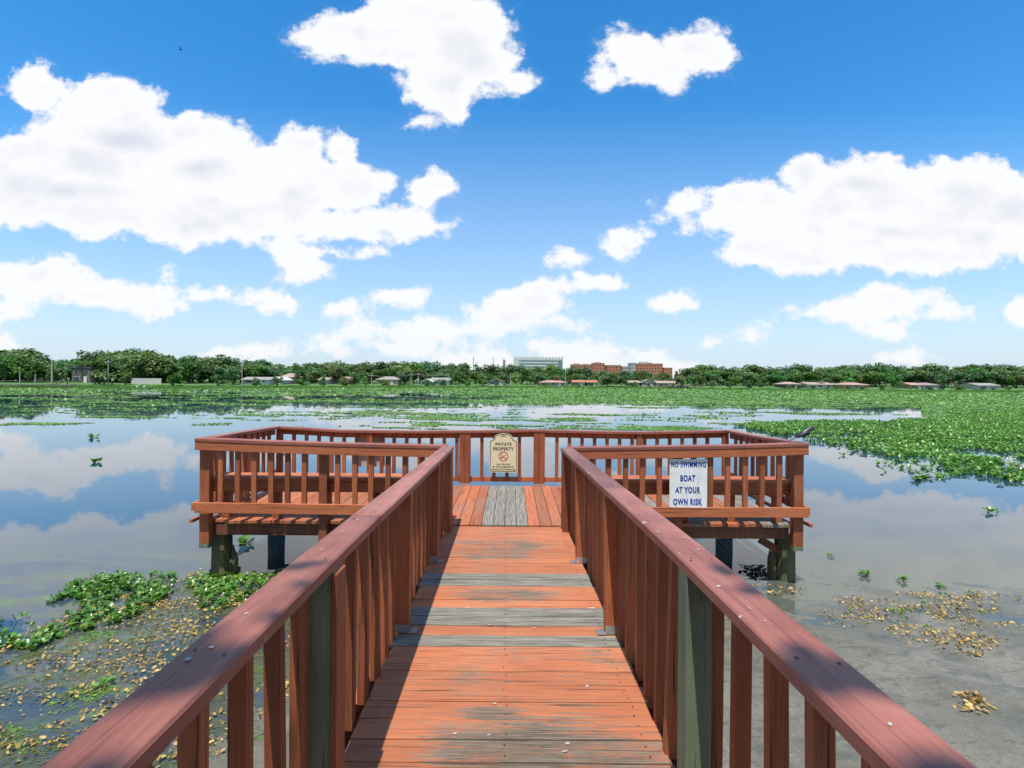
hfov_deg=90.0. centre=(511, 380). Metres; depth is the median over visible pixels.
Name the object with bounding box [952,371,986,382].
shrub
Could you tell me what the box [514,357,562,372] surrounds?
office block
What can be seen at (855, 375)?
shrub
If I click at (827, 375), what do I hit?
oak tree
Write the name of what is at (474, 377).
shrub
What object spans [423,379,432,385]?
shrub
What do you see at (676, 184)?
sky
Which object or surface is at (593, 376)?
oak tree
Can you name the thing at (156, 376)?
shrub
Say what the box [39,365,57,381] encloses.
shrub
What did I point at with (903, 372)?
broadleaf tree
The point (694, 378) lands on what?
shrub
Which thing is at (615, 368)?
brick building
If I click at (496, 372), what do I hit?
oak tree
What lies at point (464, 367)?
oak tree
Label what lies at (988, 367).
oak tree
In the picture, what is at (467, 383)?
shrub
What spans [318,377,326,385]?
shrub
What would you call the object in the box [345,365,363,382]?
oak tree
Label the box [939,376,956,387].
shrub
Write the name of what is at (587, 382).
house
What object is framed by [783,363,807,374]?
oak tree
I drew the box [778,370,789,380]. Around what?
oak tree
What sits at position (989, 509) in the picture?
floating plant
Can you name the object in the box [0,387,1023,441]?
floating vegetation
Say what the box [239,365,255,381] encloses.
shrub
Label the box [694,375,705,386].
oak tree
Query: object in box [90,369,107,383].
shrub
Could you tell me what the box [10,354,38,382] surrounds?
broadleaf tree
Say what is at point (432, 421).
floating vegetation
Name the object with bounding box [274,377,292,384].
house
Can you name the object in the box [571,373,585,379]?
oak tree
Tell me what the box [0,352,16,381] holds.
broadleaf tree
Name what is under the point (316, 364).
oak tree
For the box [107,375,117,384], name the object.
palm tree
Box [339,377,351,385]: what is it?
shrub
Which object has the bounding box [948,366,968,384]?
oak tree
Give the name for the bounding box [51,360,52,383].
utility pole
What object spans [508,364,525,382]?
oak tree
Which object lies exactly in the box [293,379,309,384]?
shrub
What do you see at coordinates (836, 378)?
shrub
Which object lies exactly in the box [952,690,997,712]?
dead leaf pile
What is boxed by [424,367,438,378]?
oak tree
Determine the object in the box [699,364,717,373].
oak tree
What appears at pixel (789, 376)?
shrub
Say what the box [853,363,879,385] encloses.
oak tree
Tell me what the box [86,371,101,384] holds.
palm tree
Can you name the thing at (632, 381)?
house
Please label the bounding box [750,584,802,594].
floating dead leaves
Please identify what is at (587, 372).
oak tree
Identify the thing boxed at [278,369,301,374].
shrub
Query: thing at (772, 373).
broadleaf tree
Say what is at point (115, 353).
oak tree
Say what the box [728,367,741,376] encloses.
oak tree
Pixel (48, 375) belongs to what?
broadleaf tree
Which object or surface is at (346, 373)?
shrub
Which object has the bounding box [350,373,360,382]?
broadleaf tree
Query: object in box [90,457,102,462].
floating plant
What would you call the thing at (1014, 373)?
oak tree
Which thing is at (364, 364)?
oak tree
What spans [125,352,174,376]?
oak tree
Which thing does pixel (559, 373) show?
broadleaf tree
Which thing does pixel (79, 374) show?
house
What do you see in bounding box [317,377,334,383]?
house
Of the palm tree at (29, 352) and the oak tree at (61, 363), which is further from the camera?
the oak tree at (61, 363)
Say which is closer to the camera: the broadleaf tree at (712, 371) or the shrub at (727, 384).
the shrub at (727, 384)
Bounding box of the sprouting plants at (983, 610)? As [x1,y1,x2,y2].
[848,590,1018,630]
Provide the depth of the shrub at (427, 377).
185.26 m
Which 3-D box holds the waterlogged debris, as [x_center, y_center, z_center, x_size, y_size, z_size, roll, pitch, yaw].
[3.154,2.418,6.508,0.444,0.083,0.389,0,0,0]
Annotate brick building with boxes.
[570,363,592,379]
[591,362,604,373]
[605,365,620,377]
[636,362,662,375]
[663,368,671,377]
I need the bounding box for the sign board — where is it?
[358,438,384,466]
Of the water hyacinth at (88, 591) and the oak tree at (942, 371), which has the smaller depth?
the water hyacinth at (88, 591)
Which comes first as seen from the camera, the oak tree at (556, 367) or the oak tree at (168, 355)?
the oak tree at (168, 355)
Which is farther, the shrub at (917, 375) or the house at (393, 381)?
the shrub at (917, 375)
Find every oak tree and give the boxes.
[6,347,49,360]
[13,352,56,380]
[53,359,71,368]
[72,349,108,361]
[97,350,138,361]
[110,354,151,359]
[114,355,158,378]
[122,348,144,354]
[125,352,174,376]
[133,350,161,354]
[145,354,173,360]
[155,353,178,365]
[175,355,200,363]
[194,358,221,381]
[211,354,234,381]
[229,358,251,365]
[245,361,262,368]
[249,359,272,365]
[268,366,282,375]
[275,363,291,370]
[301,363,315,381]
[309,362,326,368]
[317,362,335,369]
[328,360,351,366]
[328,366,344,383]
[343,364,363,369]
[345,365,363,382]
[356,361,370,381]
[363,366,375,381]
[369,361,392,370]
[382,361,401,368]
[387,365,410,371]
[398,361,409,368]
[398,369,412,384]
[419,361,440,370]
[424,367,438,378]
[433,364,444,377]
[438,369,451,375]
[442,363,458,372]
[457,363,471,382]
[467,369,481,382]
[480,364,503,382]
[493,366,508,375]
[504,364,521,380]
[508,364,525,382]
[527,366,547,376]
[535,372,548,379]
[539,364,554,379]
[551,366,568,376]
[566,366,581,379]
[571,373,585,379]
[575,367,592,379]
[587,374,600,382]
[592,370,607,383]
[599,373,616,385]
[601,370,620,383]
[616,375,628,386]
[617,371,633,383]
[655,371,672,380]
[678,368,691,377]
[687,370,700,383]
[688,364,712,374]
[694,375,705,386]
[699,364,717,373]
[715,366,733,377]
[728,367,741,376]
[728,373,743,385]
[731,364,761,382]
[747,372,761,385]
[754,366,770,383]
[771,366,786,374]
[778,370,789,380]
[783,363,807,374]
[785,369,810,381]
[802,364,813,372]
[819,367,846,382]
[821,372,837,382]
[835,365,856,372]
[848,366,876,374]
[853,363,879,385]
[870,362,895,385]
[888,364,906,385]
[907,366,919,382]
[915,363,939,374]
[926,365,950,372]
[931,370,950,384]
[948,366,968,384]
[956,364,977,372]
[971,363,1005,373]
[984,371,999,383]
[991,368,1011,385]
[999,363,1023,386]
[1004,370,1023,387]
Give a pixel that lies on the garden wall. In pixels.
(146, 381)
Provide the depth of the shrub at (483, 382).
179.16 m
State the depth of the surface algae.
56.66 m
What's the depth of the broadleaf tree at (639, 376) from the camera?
190.70 m
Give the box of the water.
[0,388,1023,767]
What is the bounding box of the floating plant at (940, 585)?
[935,582,945,587]
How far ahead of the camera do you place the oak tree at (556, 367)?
226.67 m
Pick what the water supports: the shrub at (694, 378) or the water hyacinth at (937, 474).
the water hyacinth at (937, 474)
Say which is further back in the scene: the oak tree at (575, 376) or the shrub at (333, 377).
the oak tree at (575, 376)
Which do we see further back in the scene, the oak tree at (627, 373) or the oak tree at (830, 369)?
the oak tree at (627, 373)
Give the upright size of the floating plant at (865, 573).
0.067 m
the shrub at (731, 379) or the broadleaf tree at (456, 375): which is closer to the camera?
the broadleaf tree at (456, 375)
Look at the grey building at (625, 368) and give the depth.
598.00 m
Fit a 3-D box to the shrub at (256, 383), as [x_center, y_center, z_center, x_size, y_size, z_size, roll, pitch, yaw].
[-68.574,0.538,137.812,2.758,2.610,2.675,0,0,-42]
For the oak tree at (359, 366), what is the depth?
200.25 m
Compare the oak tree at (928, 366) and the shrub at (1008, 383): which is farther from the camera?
the oak tree at (928, 366)
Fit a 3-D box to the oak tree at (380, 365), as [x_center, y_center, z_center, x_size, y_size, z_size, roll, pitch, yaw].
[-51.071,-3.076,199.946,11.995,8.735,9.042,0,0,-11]
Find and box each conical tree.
[294,364,301,379]
[307,365,313,383]
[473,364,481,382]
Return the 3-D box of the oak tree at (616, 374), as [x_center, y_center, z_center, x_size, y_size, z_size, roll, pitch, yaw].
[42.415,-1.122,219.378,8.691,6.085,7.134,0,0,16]
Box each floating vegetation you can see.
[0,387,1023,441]
[1,402,755,429]
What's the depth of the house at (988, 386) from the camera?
166.08 m
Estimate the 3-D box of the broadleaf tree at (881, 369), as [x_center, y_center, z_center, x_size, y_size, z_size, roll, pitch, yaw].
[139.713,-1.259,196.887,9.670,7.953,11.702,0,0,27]
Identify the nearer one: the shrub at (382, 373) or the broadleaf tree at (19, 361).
the broadleaf tree at (19, 361)
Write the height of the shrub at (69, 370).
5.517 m
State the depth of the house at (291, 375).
157.67 m
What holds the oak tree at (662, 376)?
on the ground at (922, 680)
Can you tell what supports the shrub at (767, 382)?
on the ground at (922, 680)
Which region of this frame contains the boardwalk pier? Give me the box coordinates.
[41,426,976,767]
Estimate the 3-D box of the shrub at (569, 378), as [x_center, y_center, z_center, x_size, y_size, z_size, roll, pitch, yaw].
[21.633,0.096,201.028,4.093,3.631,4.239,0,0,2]
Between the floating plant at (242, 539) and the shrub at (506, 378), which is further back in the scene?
the shrub at (506, 378)
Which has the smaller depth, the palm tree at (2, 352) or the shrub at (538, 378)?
the palm tree at (2, 352)
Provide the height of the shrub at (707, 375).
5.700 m
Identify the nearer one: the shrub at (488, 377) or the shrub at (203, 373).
the shrub at (203, 373)
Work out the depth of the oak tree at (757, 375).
200.35 m
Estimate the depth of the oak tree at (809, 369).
212.16 m
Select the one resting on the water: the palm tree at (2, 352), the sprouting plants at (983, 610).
the sprouting plants at (983, 610)
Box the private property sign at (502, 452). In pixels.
[489,433,516,471]
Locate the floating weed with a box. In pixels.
[0,574,289,767]
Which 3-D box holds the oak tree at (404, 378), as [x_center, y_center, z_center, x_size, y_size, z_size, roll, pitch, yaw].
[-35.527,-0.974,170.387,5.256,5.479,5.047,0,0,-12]
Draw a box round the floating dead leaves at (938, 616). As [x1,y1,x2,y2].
[815,589,1023,656]
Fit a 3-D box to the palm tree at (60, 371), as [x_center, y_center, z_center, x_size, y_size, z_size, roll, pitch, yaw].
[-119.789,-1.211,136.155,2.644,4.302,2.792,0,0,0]
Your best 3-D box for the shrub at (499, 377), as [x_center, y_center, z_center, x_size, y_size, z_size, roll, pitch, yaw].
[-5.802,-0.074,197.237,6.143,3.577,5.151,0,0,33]
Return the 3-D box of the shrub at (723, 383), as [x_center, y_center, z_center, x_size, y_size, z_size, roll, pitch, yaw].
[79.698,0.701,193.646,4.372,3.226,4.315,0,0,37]
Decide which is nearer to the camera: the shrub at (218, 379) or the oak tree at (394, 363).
the shrub at (218, 379)
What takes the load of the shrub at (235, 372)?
on the ground at (922, 680)
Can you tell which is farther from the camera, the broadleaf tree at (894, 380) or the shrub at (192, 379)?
the broadleaf tree at (894, 380)
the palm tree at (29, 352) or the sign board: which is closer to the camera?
the sign board
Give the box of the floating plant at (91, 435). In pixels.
[87,433,99,437]
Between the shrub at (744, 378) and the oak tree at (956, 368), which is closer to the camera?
the shrub at (744, 378)
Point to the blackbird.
(805, 432)
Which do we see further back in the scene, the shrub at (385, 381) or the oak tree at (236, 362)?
the oak tree at (236, 362)
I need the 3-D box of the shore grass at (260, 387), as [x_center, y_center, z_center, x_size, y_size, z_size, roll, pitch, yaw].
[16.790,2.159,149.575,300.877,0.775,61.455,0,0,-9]
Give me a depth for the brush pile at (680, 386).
167.16 m
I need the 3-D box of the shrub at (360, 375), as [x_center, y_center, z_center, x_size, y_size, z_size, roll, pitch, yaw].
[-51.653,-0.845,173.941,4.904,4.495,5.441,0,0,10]
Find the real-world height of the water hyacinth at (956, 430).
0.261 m
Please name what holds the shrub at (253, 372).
on the ground at (922, 680)
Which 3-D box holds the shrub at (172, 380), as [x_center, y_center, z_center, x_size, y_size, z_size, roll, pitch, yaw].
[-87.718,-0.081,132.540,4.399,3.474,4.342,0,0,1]
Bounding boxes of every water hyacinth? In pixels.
[0,569,178,649]
[184,566,283,609]
[734,408,1023,482]
[875,458,1005,480]
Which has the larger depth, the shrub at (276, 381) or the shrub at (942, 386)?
the shrub at (942, 386)
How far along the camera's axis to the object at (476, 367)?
220.29 m
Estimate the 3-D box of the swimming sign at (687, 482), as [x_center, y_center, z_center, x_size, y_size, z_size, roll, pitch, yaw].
[2.055,1.201,5.966,0.440,0.564,0.008,0,0,0]
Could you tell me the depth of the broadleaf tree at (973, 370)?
186.57 m
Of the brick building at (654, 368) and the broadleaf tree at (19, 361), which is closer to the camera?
the broadleaf tree at (19, 361)
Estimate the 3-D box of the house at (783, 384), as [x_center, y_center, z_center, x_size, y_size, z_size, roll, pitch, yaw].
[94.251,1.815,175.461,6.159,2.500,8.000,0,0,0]
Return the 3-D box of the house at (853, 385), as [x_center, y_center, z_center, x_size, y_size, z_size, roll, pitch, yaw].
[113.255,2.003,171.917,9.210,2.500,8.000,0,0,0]
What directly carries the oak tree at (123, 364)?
on the ground at (922, 680)
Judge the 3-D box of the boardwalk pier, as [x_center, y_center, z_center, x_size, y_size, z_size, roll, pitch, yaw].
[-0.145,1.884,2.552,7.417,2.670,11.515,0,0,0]
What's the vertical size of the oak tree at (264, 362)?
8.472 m
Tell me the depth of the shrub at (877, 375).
183.00 m
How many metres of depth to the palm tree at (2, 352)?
145.91 m
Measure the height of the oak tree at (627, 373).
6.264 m
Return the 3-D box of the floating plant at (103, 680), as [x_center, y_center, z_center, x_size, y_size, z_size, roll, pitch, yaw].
[-3.203,2.371,4.023,0.139,0.059,0.132,0,0,-34]
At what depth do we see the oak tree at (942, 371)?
190.72 m
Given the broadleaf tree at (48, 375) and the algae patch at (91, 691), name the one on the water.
the algae patch at (91, 691)
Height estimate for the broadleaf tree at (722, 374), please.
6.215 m
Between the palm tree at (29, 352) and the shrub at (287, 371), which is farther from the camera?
the shrub at (287, 371)
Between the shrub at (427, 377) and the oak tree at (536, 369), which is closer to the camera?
the shrub at (427, 377)
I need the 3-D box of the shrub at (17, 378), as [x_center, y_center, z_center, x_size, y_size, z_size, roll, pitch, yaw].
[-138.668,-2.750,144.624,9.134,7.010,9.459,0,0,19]
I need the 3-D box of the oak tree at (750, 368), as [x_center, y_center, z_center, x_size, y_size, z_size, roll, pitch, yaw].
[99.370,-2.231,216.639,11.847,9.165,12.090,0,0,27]
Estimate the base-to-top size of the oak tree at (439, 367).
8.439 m
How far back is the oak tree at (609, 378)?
182.40 m
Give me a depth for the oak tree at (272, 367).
166.00 m
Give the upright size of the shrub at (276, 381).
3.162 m
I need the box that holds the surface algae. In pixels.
[0,388,1023,417]
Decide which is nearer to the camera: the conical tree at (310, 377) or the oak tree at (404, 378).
the conical tree at (310, 377)
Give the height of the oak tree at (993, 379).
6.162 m
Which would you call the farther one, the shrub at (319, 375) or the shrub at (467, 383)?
the shrub at (467, 383)
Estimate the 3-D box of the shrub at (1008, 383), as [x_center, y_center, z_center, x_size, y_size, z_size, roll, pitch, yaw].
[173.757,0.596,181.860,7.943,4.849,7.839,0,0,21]
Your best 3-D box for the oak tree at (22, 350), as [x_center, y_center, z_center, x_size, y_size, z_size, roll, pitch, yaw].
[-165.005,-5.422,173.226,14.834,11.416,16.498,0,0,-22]
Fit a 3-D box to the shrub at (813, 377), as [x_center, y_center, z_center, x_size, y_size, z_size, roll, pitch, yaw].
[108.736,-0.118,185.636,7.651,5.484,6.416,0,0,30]
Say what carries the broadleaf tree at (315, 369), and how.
on the ground at (922, 680)
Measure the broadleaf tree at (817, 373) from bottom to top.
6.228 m
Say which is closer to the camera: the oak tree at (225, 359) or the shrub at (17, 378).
the shrub at (17, 378)
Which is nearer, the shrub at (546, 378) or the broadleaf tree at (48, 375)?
the broadleaf tree at (48, 375)
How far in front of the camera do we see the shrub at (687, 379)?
194.71 m
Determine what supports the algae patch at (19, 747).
on the water
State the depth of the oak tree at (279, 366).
191.77 m
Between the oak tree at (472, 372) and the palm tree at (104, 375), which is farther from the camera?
the oak tree at (472, 372)
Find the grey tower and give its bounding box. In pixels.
[628,363,635,374]
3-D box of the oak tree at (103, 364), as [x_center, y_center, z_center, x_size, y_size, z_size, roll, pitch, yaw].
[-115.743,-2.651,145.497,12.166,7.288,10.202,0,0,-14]
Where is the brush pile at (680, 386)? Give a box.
[650,382,700,387]
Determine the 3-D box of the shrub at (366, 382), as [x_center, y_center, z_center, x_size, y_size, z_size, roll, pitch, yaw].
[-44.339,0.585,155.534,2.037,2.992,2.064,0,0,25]
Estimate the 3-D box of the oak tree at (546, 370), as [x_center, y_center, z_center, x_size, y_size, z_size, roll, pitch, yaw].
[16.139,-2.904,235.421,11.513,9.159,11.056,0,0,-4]
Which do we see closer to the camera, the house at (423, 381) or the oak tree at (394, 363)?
the house at (423, 381)
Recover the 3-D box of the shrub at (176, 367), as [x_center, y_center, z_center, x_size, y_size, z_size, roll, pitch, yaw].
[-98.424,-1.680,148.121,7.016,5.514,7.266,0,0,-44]
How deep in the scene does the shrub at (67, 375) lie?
145.29 m
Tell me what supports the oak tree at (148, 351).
on the ground at (922, 680)
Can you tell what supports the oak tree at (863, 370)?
on the ground at (922, 680)
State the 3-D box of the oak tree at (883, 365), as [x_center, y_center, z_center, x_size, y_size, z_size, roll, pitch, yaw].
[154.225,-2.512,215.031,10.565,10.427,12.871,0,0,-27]
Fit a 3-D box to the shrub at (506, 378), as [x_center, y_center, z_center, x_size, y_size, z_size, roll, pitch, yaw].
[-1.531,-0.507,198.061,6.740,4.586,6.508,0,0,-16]
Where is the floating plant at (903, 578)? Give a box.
[895,574,907,580]
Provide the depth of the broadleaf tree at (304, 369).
175.29 m
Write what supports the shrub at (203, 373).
on the ground at (922, 680)
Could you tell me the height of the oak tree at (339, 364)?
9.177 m
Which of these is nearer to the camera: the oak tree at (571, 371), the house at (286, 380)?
the house at (286, 380)
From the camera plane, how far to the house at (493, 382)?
182.54 m
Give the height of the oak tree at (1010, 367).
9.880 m
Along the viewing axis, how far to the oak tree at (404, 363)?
213.96 m
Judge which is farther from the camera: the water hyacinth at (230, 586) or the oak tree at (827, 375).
the oak tree at (827, 375)
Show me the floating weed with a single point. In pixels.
(101, 653)
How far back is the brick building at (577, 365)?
600.00 m
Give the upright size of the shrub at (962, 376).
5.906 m
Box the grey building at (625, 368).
[621,366,629,371]
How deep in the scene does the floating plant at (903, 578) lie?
6.28 m
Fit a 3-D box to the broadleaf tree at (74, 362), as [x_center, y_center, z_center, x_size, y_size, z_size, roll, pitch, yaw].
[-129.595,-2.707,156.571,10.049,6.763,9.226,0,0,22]
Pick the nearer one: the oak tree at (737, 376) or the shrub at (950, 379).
the shrub at (950, 379)
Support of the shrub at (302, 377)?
on the ground at (922, 680)
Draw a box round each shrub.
[1,359,28,381]
[10,358,49,381]
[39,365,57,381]
[58,368,71,380]
[62,364,83,373]
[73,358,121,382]
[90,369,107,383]
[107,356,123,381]
[109,361,141,382]
[118,371,132,384]
[138,359,177,379]
[150,363,177,382]
[158,366,179,381]
[165,373,182,385]
[177,374,204,382]
[179,365,215,382]
[198,362,228,382]
[209,374,227,385]
[213,367,233,382]
[222,366,241,384]
[223,366,244,382]
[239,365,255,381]
[243,365,270,376]
[252,377,261,385]
[256,367,278,376]
[272,376,283,385]
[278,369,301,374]
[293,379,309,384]
[294,370,306,380]
[300,370,325,383]
[313,369,329,379]
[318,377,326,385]
[324,371,344,382]
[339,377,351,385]
[340,368,352,377]
[352,372,366,383]
[359,369,377,383]
[362,378,368,385]
[376,368,395,379]
[381,379,389,384]
[395,369,413,383]
[409,367,425,383]
[419,373,433,380]
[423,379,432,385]
[432,372,447,377]
[437,379,446,385]
[457,373,470,383]
[463,379,471,385]
[468,374,482,383]
[477,374,491,380]
[478,374,487,385]
[490,376,504,379]
[501,373,514,383]
[511,374,525,383]
[531,375,542,383]
[541,375,550,380]
[551,374,564,380]
[563,376,571,384]
[675,376,686,385]
[676,375,691,383]
[688,375,697,384]
[701,371,722,385]
[708,380,715,386]
[717,378,725,385]
[724,381,734,387]
[725,376,738,385]
[734,371,754,385]
[744,383,752,387]
[749,375,762,385]
[756,383,765,387]
[759,376,774,385]
[763,374,788,384]
[783,374,798,382]
[791,372,818,382]
[800,373,823,381]
[831,375,847,383]
[834,371,861,382]
[847,371,875,382]
[860,371,884,386]
[863,371,898,384]
[902,373,918,382]
[906,371,939,382]
[926,372,947,383]
[938,383,946,389]
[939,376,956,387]
[947,372,976,387]
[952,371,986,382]
[954,385,965,389]
[973,372,996,383]
[987,372,1009,384]
[997,375,1016,387]
[1003,375,1023,387]
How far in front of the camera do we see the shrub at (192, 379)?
150.21 m
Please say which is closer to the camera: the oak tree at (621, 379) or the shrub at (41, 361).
the shrub at (41, 361)
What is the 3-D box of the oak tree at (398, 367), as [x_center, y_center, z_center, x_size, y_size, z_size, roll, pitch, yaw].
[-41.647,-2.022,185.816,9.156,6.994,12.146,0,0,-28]
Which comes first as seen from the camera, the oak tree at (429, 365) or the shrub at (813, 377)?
the shrub at (813, 377)
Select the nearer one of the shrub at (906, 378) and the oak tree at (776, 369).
the shrub at (906, 378)
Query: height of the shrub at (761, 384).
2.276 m
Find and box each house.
[70,367,110,382]
[240,377,273,384]
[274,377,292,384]
[280,373,301,383]
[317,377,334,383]
[377,377,401,384]
[421,379,434,384]
[431,378,451,384]
[489,378,504,385]
[539,380,568,385]
[570,380,584,385]
[584,380,597,385]
[627,380,640,385]
[640,379,653,385]
[654,381,675,386]
[774,382,798,387]
[799,382,833,388]
[832,382,868,388]
[896,383,921,388]
[919,383,939,388]
[960,383,1000,389]
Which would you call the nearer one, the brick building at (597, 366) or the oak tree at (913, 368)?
the oak tree at (913, 368)
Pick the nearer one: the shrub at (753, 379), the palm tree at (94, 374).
the palm tree at (94, 374)
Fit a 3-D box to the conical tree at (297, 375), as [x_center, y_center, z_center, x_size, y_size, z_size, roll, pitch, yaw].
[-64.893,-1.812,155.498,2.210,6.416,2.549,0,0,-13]
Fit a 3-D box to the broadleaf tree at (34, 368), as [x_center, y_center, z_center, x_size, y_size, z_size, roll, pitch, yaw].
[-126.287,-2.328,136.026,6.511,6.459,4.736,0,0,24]
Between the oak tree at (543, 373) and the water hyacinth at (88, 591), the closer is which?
the water hyacinth at (88, 591)
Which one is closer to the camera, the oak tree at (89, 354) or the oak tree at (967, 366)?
the oak tree at (89, 354)
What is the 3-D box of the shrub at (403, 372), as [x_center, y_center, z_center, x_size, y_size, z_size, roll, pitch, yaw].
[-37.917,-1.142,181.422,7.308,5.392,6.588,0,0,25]
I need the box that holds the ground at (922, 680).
[0,378,1023,767]
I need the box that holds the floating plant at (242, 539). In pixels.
[235,535,254,543]
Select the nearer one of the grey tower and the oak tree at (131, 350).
the oak tree at (131, 350)
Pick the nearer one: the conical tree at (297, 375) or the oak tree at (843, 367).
the conical tree at (297, 375)
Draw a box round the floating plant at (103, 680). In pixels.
[92,675,115,685]
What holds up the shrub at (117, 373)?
on the ground at (922, 680)
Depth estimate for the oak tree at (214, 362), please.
162.49 m
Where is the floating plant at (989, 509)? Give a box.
[982,506,998,512]
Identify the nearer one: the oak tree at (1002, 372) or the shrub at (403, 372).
the shrub at (403, 372)
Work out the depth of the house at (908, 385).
168.69 m
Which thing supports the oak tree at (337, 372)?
on the ground at (922, 680)
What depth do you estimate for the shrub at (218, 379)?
134.07 m
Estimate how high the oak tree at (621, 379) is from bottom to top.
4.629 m
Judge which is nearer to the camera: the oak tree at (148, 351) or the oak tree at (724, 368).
the oak tree at (148, 351)
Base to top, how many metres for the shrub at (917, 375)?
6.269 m
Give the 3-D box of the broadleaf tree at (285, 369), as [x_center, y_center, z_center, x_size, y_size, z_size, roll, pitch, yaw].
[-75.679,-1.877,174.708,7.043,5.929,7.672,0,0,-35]
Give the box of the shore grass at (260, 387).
[0,384,1023,392]
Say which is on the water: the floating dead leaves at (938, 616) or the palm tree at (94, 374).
the floating dead leaves at (938, 616)
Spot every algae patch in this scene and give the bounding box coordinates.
[1,722,42,753]
[47,684,114,713]
[80,630,114,641]
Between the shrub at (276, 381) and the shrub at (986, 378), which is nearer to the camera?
the shrub at (276, 381)
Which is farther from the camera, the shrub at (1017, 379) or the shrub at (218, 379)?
the shrub at (1017, 379)
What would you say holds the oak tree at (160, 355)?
on the ground at (922, 680)
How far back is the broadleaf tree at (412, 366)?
193.63 m
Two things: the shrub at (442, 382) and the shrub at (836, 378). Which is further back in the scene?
the shrub at (836, 378)
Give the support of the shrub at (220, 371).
on the ground at (922, 680)
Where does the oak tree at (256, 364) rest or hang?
on the ground at (922, 680)
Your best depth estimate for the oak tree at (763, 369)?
216.45 m
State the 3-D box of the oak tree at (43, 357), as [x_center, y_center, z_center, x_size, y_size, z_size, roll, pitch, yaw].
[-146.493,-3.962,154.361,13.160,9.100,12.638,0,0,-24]
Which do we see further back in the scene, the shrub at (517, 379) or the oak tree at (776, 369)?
the oak tree at (776, 369)
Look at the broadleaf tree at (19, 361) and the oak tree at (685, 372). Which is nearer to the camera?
the broadleaf tree at (19, 361)
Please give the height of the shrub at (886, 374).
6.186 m
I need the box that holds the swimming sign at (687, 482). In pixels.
[669,459,706,507]
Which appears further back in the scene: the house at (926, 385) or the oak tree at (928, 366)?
the oak tree at (928, 366)
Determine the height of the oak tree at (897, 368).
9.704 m
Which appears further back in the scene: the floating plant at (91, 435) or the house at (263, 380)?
the house at (263, 380)
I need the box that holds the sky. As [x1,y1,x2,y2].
[0,0,1023,378]
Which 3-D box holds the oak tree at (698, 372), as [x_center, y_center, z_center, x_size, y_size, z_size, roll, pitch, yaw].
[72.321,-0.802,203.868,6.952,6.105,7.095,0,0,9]
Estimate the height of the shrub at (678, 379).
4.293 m
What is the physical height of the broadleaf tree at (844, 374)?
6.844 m
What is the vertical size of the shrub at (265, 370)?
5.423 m
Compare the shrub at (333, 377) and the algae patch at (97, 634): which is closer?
the algae patch at (97, 634)
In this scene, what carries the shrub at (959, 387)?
on the ground at (922, 680)
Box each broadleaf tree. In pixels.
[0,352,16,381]
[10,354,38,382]
[23,359,47,382]
[45,364,58,382]
[68,360,86,366]
[177,358,205,383]
[280,367,296,374]
[292,365,311,379]
[303,367,326,382]
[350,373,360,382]
[405,363,423,382]
[449,370,461,384]
[519,368,535,384]
[549,368,568,380]
[634,370,649,380]
[701,370,721,385]
[717,370,731,380]
[759,370,780,385]
[808,371,822,379]
[837,369,860,378]
[866,367,890,386]
[882,369,907,386]
[884,374,902,387]
[965,367,986,379]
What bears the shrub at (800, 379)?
on the ground at (922, 680)
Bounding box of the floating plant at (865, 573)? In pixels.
[857,569,870,575]
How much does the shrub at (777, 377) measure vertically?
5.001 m
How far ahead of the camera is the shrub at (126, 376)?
131.55 m
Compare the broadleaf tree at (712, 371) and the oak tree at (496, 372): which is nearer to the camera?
the broadleaf tree at (712, 371)
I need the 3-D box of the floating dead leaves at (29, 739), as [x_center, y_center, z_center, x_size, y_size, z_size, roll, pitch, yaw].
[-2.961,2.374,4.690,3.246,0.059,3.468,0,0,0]
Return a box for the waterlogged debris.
[739,564,766,577]
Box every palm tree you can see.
[0,350,6,380]
[22,350,36,379]
[55,368,66,382]
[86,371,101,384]
[99,372,108,384]
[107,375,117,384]
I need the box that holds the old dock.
[0,381,70,387]
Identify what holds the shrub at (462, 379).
on the ground at (922, 680)
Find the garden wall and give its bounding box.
[131,378,161,383]
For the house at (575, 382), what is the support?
on the ground at (922, 680)
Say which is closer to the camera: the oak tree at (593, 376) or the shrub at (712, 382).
the shrub at (712, 382)
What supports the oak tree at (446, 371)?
on the ground at (922, 680)
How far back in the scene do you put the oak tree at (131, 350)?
180.39 m
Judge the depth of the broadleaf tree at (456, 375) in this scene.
177.70 m
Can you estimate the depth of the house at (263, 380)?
145.59 m
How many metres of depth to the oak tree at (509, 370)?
231.54 m
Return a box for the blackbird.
[787,426,815,441]
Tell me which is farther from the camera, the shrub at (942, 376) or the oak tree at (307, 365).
the oak tree at (307, 365)
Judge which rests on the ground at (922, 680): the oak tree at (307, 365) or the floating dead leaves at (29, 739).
the oak tree at (307, 365)
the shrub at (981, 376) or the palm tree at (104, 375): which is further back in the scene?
the shrub at (981, 376)
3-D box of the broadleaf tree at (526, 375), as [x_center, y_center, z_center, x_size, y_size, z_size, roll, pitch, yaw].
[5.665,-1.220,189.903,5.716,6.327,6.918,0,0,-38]
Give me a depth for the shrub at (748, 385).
173.05 m
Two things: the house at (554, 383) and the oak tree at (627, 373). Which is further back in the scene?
the oak tree at (627, 373)
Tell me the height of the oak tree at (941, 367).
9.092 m
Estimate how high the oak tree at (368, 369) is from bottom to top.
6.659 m
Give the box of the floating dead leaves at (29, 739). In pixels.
[0,568,289,767]

